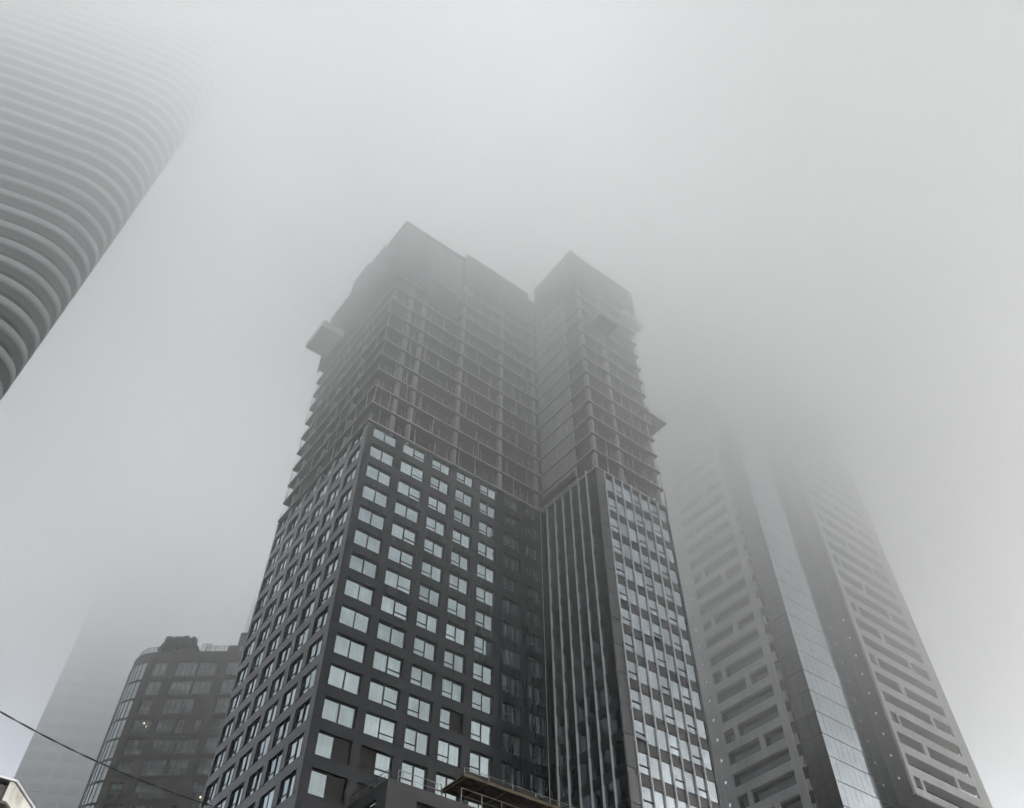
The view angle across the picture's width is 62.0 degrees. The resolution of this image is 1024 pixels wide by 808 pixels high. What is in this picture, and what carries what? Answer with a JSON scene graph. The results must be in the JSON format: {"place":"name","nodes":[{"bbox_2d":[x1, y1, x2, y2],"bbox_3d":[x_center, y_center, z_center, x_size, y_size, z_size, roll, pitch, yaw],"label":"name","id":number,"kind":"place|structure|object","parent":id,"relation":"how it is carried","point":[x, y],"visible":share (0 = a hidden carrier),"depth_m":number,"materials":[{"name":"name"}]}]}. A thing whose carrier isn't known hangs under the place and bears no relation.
{"place":"outdoors","nodes":[
{"label":"outdoors","id":0,"kind":"place"},
{"bbox_2d":[0,711,219,807],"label":"overhead cable","id":1,"kind":"object","parent":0,"point":[28,727],"visible":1,"depth_m":15.23,"materials":[{"name":"black rubber"}]},
{"bbox_2d":[13,406,259,807],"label":"distant tower","id":2,"kind":"structure","parent":0,"point":[165,576],"depth_m":203.88,"materials":[{"name":"grey glass"}]},
{"bbox_2d":[0,0,282,399],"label":"balcony tower","id":3,"kind":"structure","parent":0,"point":[104,104],"depth_m":121.26,"materials":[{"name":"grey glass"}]},
{"bbox_2d":[78,632,247,807],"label":"brick building","id":4,"kind":"structure","parent":0,"point":[165,726],"depth_m":115.32,"materials":[{"name":"grey brick"}]},
{"bbox_2d":[123,740,145,754],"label":"window","id":5,"kind":"structure","parent":4,"relation":"in","point":[132,747],"depth_m":113.65,"materials":[{"name":"grey glass"}]},
{"bbox_2d":[130,720,151,733],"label":"window","id":6,"kind":"structure","parent":4,"relation":"in","point":[138,727],"depth_m":115.85,"materials":[{"name":"grey glass"}]},
{"bbox_2d":[133,782,168,797],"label":"window","id":7,"kind":"structure","parent":4,"relation":"in","point":[143,790],"depth_m":109.11,"materials":[{"name":"grey glass"}]},
{"bbox_2d":[140,760,166,775],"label":"window","id":8,"kind":"structure","parent":4,"relation":"in","point":[150,767],"depth_m":111.40,"materials":[{"name":"grey glass"}]},
{"bbox_2d":[149,739,175,753],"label":"window","id":9,"kind":"structure","parent":4,"relation":"in","point":[159,746],"depth_m":113.62,"materials":[{"name":"grey glass"}]},
{"bbox_2d":[154,719,174,733],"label":"window","id":10,"kind":"structure","parent":4,"relation":"in","point":[164,725],"depth_m":115.83,"materials":[{"name":"grey glass"}]},
{"bbox_2d":[165,760,188,774],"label":"window","id":11,"kind":"structure","parent":4,"relation":"in","point":[175,767],"depth_m":111.31,"materials":[{"name":"grey glass"}]},
{"bbox_2d":[161,700,194,713],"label":"window","id":12,"kind":"structure","parent":4,"relation":"in","point":[170,706],"depth_m":117.97,"materials":[{"name":"grey glass"}]},
{"bbox_2d":[157,634,200,651],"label":"roof hedge","id":13,"kind":"object","parent":4,"relation":"on","point":[170,643],"visible":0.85,"depth_m":125.87,"materials":[{"name":"grey plant"}]},
{"bbox_2d":[168,681,191,693],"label":"window","id":14,"kind":"structure","parent":4,"relation":"in","point":[176,687],"depth_m":120.24,"materials":[{"name":"grey glass"}]},
{"bbox_2d":[174,663,197,675],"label":"window","id":15,"kind":"structure","parent":4,"relation":"in","point":[183,669],"depth_m":122.43,"materials":[{"name":"grey glass"}]},
{"bbox_2d":[174,739,199,753],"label":"window","id":16,"kind":"structure","parent":4,"relation":"in","point":[184,746],"depth_m":113.48,"materials":[{"name":"grey glass"}]},
{"bbox_2d":[189,781,206,796],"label":"window","id":17,"kind":"structure","parent":4,"relation":"in","point":[198,787],"depth_m":109.06,"materials":[{"name":"grey glass"}]},
{"bbox_2d":[191,681,211,693],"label":"window","id":18,"kind":"structure","parent":4,"relation":"in","point":[199,687],"depth_m":120.15,"materials":[{"name":"grey glass"}]},
{"bbox_2d":[196,759,212,774],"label":"window","id":19,"kind":"structure","parent":4,"relation":"in","point":[204,766],"depth_m":111.23,"materials":[{"name":"grey glass"}]},
{"bbox_2d":[197,663,217,675],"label":"window","id":20,"kind":"structure","parent":4,"relation":"in","point":[204,668],"depth_m":122.39,"materials":[{"name":"grey glass"}]},
{"bbox_2d":[0,0,1023,807],"label":"sky","id":21,"kind":"structure","parent":0,"point":[838,184],"materials":[{"name":"grey"}]},
{"bbox_2d":[637,304,992,807],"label":"glass prism tower","id":22,"kind":"structure","parent":0,"point":[821,688],"depth_m":128.37,"materials":[{"name":"grey glass"}]},
{"label":"ground","id":23,"kind":"structure","parent":0,"visible":0},
{"bbox_2d":[0,775,35,807],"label":"shop roof corner","id":24,"kind":"object","parent":23,"relation":"on","point":[13,793],"visible":1,"depth_m":9.60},
{"bbox_2d":[346,768,518,807],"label":"podium block","id":25,"kind":"structure","parent":23,"relation":"on","point":[389,792],"depth_m":60.26,"materials":[{"name":"black"}]},
{"bbox_2d":[442,767,575,807],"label":"timber canopy","id":26,"kind":"object","parent":25,"relation":"on","point":[488,788],"visible":0.95,"depth_m":65.65,"materials":[{"name":"brown wood"}]},
{"bbox_2d":[200,220,722,807],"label":"apartment tower","id":27,"kind":"structure","parent":23,"relation":"on","point":[472,562],"depth_m":87.11,"materials":[{"name":"concrete"}]},
{"bbox_2d":[246,768,262,797],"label":"window","id":28,"kind":"structure","parent":27,"relation":"in","point":[255,779],"depth_m":69.59,"materials":[{"name":"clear glass"}]},
{"bbox_2d":[255,733,270,761],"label":"window","id":29,"kind":"structure","parent":27,"relation":"in","point":[263,745],"depth_m":71.79,"materials":[{"name":"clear glass"}]},
{"bbox_2d":[266,751,282,781],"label":"window","id":30,"kind":"structure","parent":27,"relation":"in","point":[274,765],"depth_m":67.81,"materials":[{"name":"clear glass"}]},
{"bbox_2d":[274,717,289,745],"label":"window","id":31,"kind":"structure","parent":27,"relation":"in","point":[282,729],"depth_m":70.10,"materials":[{"name":"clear glass"}]},
{"bbox_2d":[278,771,295,804],"bbox_3d":[-16.682,28.664,63.611,0.100,1.950,2.520,30,-56,-23],"label":"window","id":32,"kind":"structure","parent":27,"relation":"in","point":[287,785],"depth_m":63.83,"materials":[{"name":"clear glass"}]},
{"bbox_2d":[286,734,303,765],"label":"window","id":33,"kind":"structure","parent":27,"relation":"in","point":[295,747],"depth_m":66.06,"materials":[{"name":"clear glass"}]},
{"bbox_2d":[294,700,309,728],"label":"window","id":34,"kind":"structure","parent":27,"relation":"in","point":[302,713],"depth_m":68.36,"materials":[{"name":"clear glass"}]},
{"bbox_2d":[300,667,316,696],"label":"window","id":35,"kind":"structure","parent":27,"relation":"in","point":[308,682],"depth_m":70.55,"materials":[{"name":"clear glass"}]},
{"bbox_2d":[305,320,343,357],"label":"loading platform","id":36,"kind":"structure","parent":27,"relation":"attached to","point":[324,338],"depth_m":121.39,"materials":[{"name":"metal"}]},
{"bbox_2d":[308,768,345,803],"bbox_3d":[-13.837,28.500,63.471,2.980,1.950,0.100,30,-56,-23],"label":"window","id":37,"kind":"structure","parent":27,"relation":"in","point":[322,784],"depth_m":63.53,"materials":[{"name":"grey glass"}]},
{"bbox_2d":[315,731,350,764],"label":"window","id":38,"kind":"structure","parent":27,"relation":"in","point":[328,746],"depth_m":65.76,"materials":[{"name":"grey glass"}]},
{"bbox_2d":[321,696,356,728],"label":"window","id":39,"kind":"structure","parent":27,"relation":"in","point":[335,711],"depth_m":68.05,"materials":[{"name":"grey glass"}]},
{"bbox_2d":[328,664,360,694],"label":"window","id":40,"kind":"structure","parent":27,"relation":"in","point":[339,677],"depth_m":70.29,"materials":[{"name":"grey glass"}]},
{"bbox_2d":[334,633,365,662],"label":"window","id":41,"kind":"structure","parent":27,"relation":"in","point":[347,647],"depth_m":72.52,"materials":[{"name":"grey glass"}]},
{"bbox_2d":[339,605,369,633],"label":"window","id":42,"kind":"structure","parent":27,"relation":"in","point":[355,619],"depth_m":74.79,"materials":[{"name":"grey glass"}]},
{"bbox_2d":[344,578,373,605],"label":"window","id":43,"kind":"structure","parent":27,"relation":"in","point":[354,589],"depth_m":77.05,"materials":[{"name":"grey glass"}]},
{"bbox_2d":[349,552,377,578],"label":"window","id":44,"kind":"structure","parent":27,"relation":"in","point":[358,563],"depth_m":79.32,"materials":[{"name":"grey glass"}]},
{"bbox_2d":[354,528,381,553],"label":"window","id":45,"kind":"structure","parent":27,"relation":"in","point":[362,538],"depth_m":81.54,"materials":[{"name":"grey glass"}]},
{"bbox_2d":[358,505,384,529],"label":"window","id":46,"kind":"structure","parent":27,"relation":"in","point":[366,515],"depth_m":83.80,"materials":[{"name":"grey glass"}]},
{"bbox_2d":[362,484,387,507],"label":"window","id":47,"kind":"structure","parent":27,"relation":"in","point":[369,493],"depth_m":86.02,"materials":[{"name":"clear glass"}]},
{"bbox_2d":[359,746,391,777],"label":"window","id":48,"kind":"structure","parent":27,"relation":"in","point":[371,761],"depth_m":67.29,"materials":[{"name":"grey glass"}]},
{"bbox_2d":[366,463,391,486],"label":"window","id":49,"kind":"structure","parent":27,"relation":"in","point":[373,472],"depth_m":88.29,"materials":[{"name":"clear glass"}]},
{"bbox_2d":[364,712,395,743],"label":"window","id":50,"kind":"structure","parent":27,"relation":"in","point":[379,727],"depth_m":69.54,"materials":[{"name":"grey glass"}]},
{"bbox_2d":[370,444,394,466],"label":"window","id":51,"kind":"structure","parent":27,"relation":"in","point":[376,452],"depth_m":90.56,"materials":[{"name":"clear glass"}]},
{"bbox_2d":[368,679,399,709],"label":"window","id":52,"kind":"structure","parent":27,"relation":"in","point":[380,693],"depth_m":71.80,"materials":[{"name":"grey glass"}]},
{"bbox_2d":[373,426,396,447],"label":"window","id":53,"kind":"structure","parent":27,"relation":"in","point":[379,433],"depth_m":92.71,"materials":[{"name":"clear glass"}]},
{"bbox_2d":[373,649,402,678],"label":"window","id":54,"kind":"structure","parent":27,"relation":"in","point":[384,662],"depth_m":74.06,"materials":[{"name":"grey glass"}]},
{"bbox_2d":[377,620,405,648],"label":"window","id":55,"kind":"structure","parent":27,"relation":"in","point":[388,633],"depth_m":76.34,"materials":[{"name":"grey glass"}]},
{"bbox_2d":[381,594,408,620],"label":"window","id":56,"kind":"structure","parent":27,"relation":"in","point":[393,606],"depth_m":78.57,"materials":[{"name":"grey glass"}]},
{"bbox_2d":[385,568,411,593],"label":"window","id":57,"kind":"structure","parent":27,"relation":"in","point":[398,581],"depth_m":80.79,"materials":[{"name":"grey glass"}]},
{"bbox_2d":[388,544,413,569],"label":"window","id":58,"kind":"structure","parent":27,"relation":"in","point":[396,554],"depth_m":83.03,"materials":[{"name":"grey glass"}]},
{"bbox_2d":[391,521,416,545],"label":"window","id":59,"kind":"structure","parent":27,"relation":"in","point":[399,531],"depth_m":85.29,"materials":[{"name":"grey glass"}]},
{"bbox_2d":[395,500,418,523],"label":"window","id":60,"kind":"structure","parent":27,"relation":"in","point":[402,509],"depth_m":87.54,"materials":[{"name":"grey glass"}]},
{"bbox_2d":[398,479,421,501],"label":"window","id":61,"kind":"structure","parent":27,"relation":"in","point":[404,488],"depth_m":89.82,"materials":[{"name":"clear glass"}]},
{"bbox_2d":[400,460,423,481],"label":"window","id":62,"kind":"structure","parent":27,"relation":"in","point":[411,470],"depth_m":92.01,"materials":[{"name":"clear glass"}]},
{"bbox_2d":[400,761,426,789],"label":"window","id":63,"kind":"structure","parent":27,"relation":"in","point":[410,768],"depth_m":68.81,"materials":[{"name":"grey glass"}]},
{"bbox_2d":[403,441,425,462],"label":"window","id":64,"kind":"structure","parent":27,"relation":"in","point":[413,451],"depth_m":94.24,"materials":[{"name":"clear glass"}]},
{"bbox_2d":[404,727,428,755],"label":"window","id":65,"kind":"structure","parent":27,"relation":"in","point":[417,741],"depth_m":70.96,"materials":[{"name":"grey glass"}]},
{"bbox_2d":[407,694,431,721],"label":"window","id":66,"kind":"structure","parent":27,"relation":"in","point":[419,708],"depth_m":73.23,"materials":[{"name":"grey glass"}]},
{"bbox_2d":[410,664,433,690],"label":"window","id":67,"kind":"structure","parent":27,"relation":"in","point":[421,677],"depth_m":75.47,"materials":[{"name":"grey glass"}]},
{"bbox_2d":[414,636,435,661],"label":"window","id":68,"kind":"structure","parent":27,"relation":"in","point":[426,649],"depth_m":77.73,"materials":[{"name":"grey glass"}]},
{"bbox_2d":[416,609,437,633],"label":"window","id":69,"kind":"structure","parent":27,"relation":"in","point":[427,621],"depth_m":80.00,"materials":[{"name":"grey glass"}]},
{"bbox_2d":[419,583,439,606],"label":"window","id":70,"kind":"structure","parent":27,"relation":"in","point":[429,595],"depth_m":82.22,"materials":[{"name":"grey glass"}]},
{"bbox_2d":[421,560,441,582],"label":"window","id":71,"kind":"structure","parent":27,"relation":"in","point":[430,570],"depth_m":84.50,"materials":[{"name":"grey glass"}]},
{"bbox_2d":[424,537,443,558],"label":"window","id":72,"kind":"structure","parent":27,"relation":"in","point":[430,546],"depth_m":86.73,"materials":[{"name":"grey glass"}]},
{"bbox_2d":[426,515,445,536],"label":"window","id":73,"kind":"structure","parent":27,"relation":"in","point":[432,524],"depth_m":88.96,"materials":[{"name":"grey glass"}]},
{"bbox_2d":[428,494,446,514],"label":"window","id":74,"kind":"structure","parent":27,"relation":"in","point":[436,504],"depth_m":91.25,"materials":[{"name":"grey glass"}]},
{"bbox_2d":[430,475,448,494],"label":"window","id":75,"kind":"structure","parent":27,"relation":"in","point":[436,483],"depth_m":93.49,"materials":[{"name":"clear glass"}]},
{"bbox_2d":[432,457,449,475],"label":"window","id":76,"kind":"structure","parent":27,"relation":"in","point":[437,464],"depth_m":95.70,"materials":[{"name":"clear glass"}]},
{"bbox_2d":[435,773,457,800],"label":"window","id":77,"kind":"structure","parent":27,"relation":"in","point":[444,780],"depth_m":70.02,"materials":[{"name":"grey glass"}]},
{"bbox_2d":[437,739,459,766],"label":"window","id":78,"kind":"structure","parent":27,"relation":"in","point":[449,753],"depth_m":72.26,"materials":[{"name":"grey glass"}]},
{"bbox_2d":[440,707,461,733],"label":"window","id":79,"kind":"structure","parent":27,"relation":"in","point":[450,720],"depth_m":74.51,"materials":[{"name":"grey glass"}]},
{"bbox_2d":[442,677,462,702],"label":"window","id":80,"kind":"structure","parent":27,"relation":"in","point":[451,689],"depth_m":76.77,"materials":[{"name":"grey glass"}]},
{"bbox_2d":[444,649,464,673],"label":"window","id":81,"kind":"structure","parent":27,"relation":"in","point":[452,660],"depth_m":79.03,"materials":[{"name":"grey glass"}]},
{"bbox_2d":[446,622,465,645],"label":"window","id":82,"kind":"structure","parent":27,"relation":"in","point":[454,633],"depth_m":81.28,"materials":[{"name":"grey glass"}]},
{"bbox_2d":[447,597,466,619],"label":"window","id":83,"kind":"structure","parent":27,"relation":"in","point":[455,607],"depth_m":83.51,"materials":[{"name":"grey glass"}]},
{"bbox_2d":[449,572,467,594],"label":"window","id":84,"kind":"structure","parent":27,"relation":"in","point":[458,583],"depth_m":85.77,"materials":[{"name":"grey glass"}]},
{"bbox_2d":[451,550,468,570],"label":"window","id":85,"kind":"structure","parent":27,"relation":"in","point":[457,559],"depth_m":88.01,"materials":[{"name":"grey glass"}]},
{"bbox_2d":[452,528,470,548],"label":"window","id":86,"kind":"structure","parent":27,"relation":"in","point":[459,537],"depth_m":90.30,"materials":[{"name":"grey glass"}]},
{"bbox_2d":[454,508,471,527],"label":"window","id":87,"kind":"structure","parent":27,"relation":"in","point":[460,516],"depth_m":92.51,"materials":[{"name":"grey glass"}]},
{"bbox_2d":[455,488,471,506],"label":"window","id":88,"kind":"structure","parent":27,"relation":"in","point":[461,496],"depth_m":94.75,"materials":[{"name":"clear glass"}]},
{"bbox_2d":[470,751,490,778],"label":"window","id":89,"kind":"structure","parent":27,"relation":"in","point":[480,763],"depth_m":73.63,"materials":[{"name":"grey glass"}]},
{"bbox_2d":[471,719,491,745],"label":"window","id":90,"kind":"structure","parent":27,"relation":"in","point":[481,732],"depth_m":75.84,"materials":[{"name":"grey glass"}]},
{"bbox_2d":[472,689,491,714],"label":"window","id":91,"kind":"structure","parent":27,"relation":"in","point":[480,701],"depth_m":78.05,"materials":[{"name":"grey glass"}]},
{"bbox_2d":[473,661,492,685],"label":"window","id":92,"kind":"structure","parent":27,"relation":"in","point":[483,673],"depth_m":80.35,"materials":[{"name":"grey glass"}]},
{"bbox_2d":[474,634,492,657],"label":"window","id":93,"kind":"structure","parent":27,"relation":"in","point":[482,645],"depth_m":82.58,"materials":[{"name":"grey glass"}]},
{"bbox_2d":[475,609,493,631],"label":"window","id":94,"kind":"structure","parent":27,"relation":"in","point":[482,619],"depth_m":84.85,"materials":[{"name":"grey glass"}]},
{"bbox_2d":[476,585,493,606],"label":"window","id":95,"kind":"structure","parent":27,"relation":"in","point":[483,595],"depth_m":87.07,"materials":[{"name":"grey glass"}]},
{"bbox_2d":[477,562,494,582],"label":"window","id":96,"kind":"structure","parent":27,"relation":"in","point":[483,571],"depth_m":89.36,"materials":[{"name":"grey glass"}]},
{"bbox_2d":[478,540,494,560],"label":"window","id":97,"kind":"structure","parent":27,"relation":"in","point":[484,549],"depth_m":91.61,"materials":[{"name":"grey glass"}]},
{"bbox_2d":[479,520,495,539],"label":"window","id":98,"kind":"structure","parent":27,"relation":"in","point":[484,528],"depth_m":93.85,"materials":[{"name":"grey glass"}]},
{"bbox_2d":[501,762,520,789],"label":"window","id":99,"kind":"structure","parent":27,"relation":"in","point":[509,774],"depth_m":74.92,"materials":[{"name":"grey glass"}]},
{"bbox_2d":[501,731,520,756],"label":"window","id":100,"kind":"structure","parent":27,"relation":"in","point":[510,743],"depth_m":77.16,"materials":[{"name":"grey glass"}]},
{"bbox_2d":[502,646,519,669],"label":"window","id":101,"kind":"structure","parent":27,"relation":"in","point":[509,657],"depth_m":83.90,"materials":[{"name":"grey glass"}]},
{"bbox_2d":[502,621,519,643],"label":"window","id":102,"kind":"structure","parent":27,"relation":"in","point":[511,632],"depth_m":86.19,"materials":[{"name":"grey glass"}]},
{"bbox_2d":[503,533,518,551],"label":"window","id":103,"kind":"structure","parent":27,"relation":"in","point":[508,540],"depth_m":95.12,"materials":[{"name":"grey glass"}]},
{"bbox_2d":[502,701,520,726],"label":"window","id":104,"kind":"structure","parent":27,"relation":"in","point":[510,713],"depth_m":79.41,"materials":[{"name":"grey glass"}]},
{"bbox_2d":[502,673,520,697],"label":"window","id":105,"kind":"structure","parent":27,"relation":"in","point":[511,685],"depth_m":81.66,"materials":[{"name":"grey glass"}]},
{"bbox_2d":[503,597,519,618],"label":"window","id":106,"kind":"structure","parent":27,"relation":"in","point":[509,607],"depth_m":88.45,"materials":[{"name":"grey glass"}]},
{"bbox_2d":[503,575,519,595],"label":"window","id":107,"kind":"structure","parent":27,"relation":"in","point":[509,584],"depth_m":90.68,"materials":[{"name":"grey glass"}]},
{"bbox_2d":[503,553,519,573],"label":"window","id":108,"kind":"structure","parent":27,"relation":"in","point":[509,562],"depth_m":92.89,"materials":[{"name":"grey glass"}]},
{"bbox_2d":[589,309,618,336],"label":"loading platform","id":109,"kind":"structure","parent":27,"relation":"attached to","point":[603,325],"depth_m":119.36,"materials":[{"name":"metal"}]},
{"bbox_2d":[617,308,644,338],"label":"loading platform","id":110,"kind":"structure","parent":27,"relation":"attached to","point":[637,325],"depth_m":130.54,"materials":[{"name":"metal"}]},
{"bbox_2d":[634,403,666,436],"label":"loading platform","id":111,"kind":"structure","parent":27,"relation":"attached to","point":[657,423],"depth_m":115.04,"materials":[{"name":"metal"}]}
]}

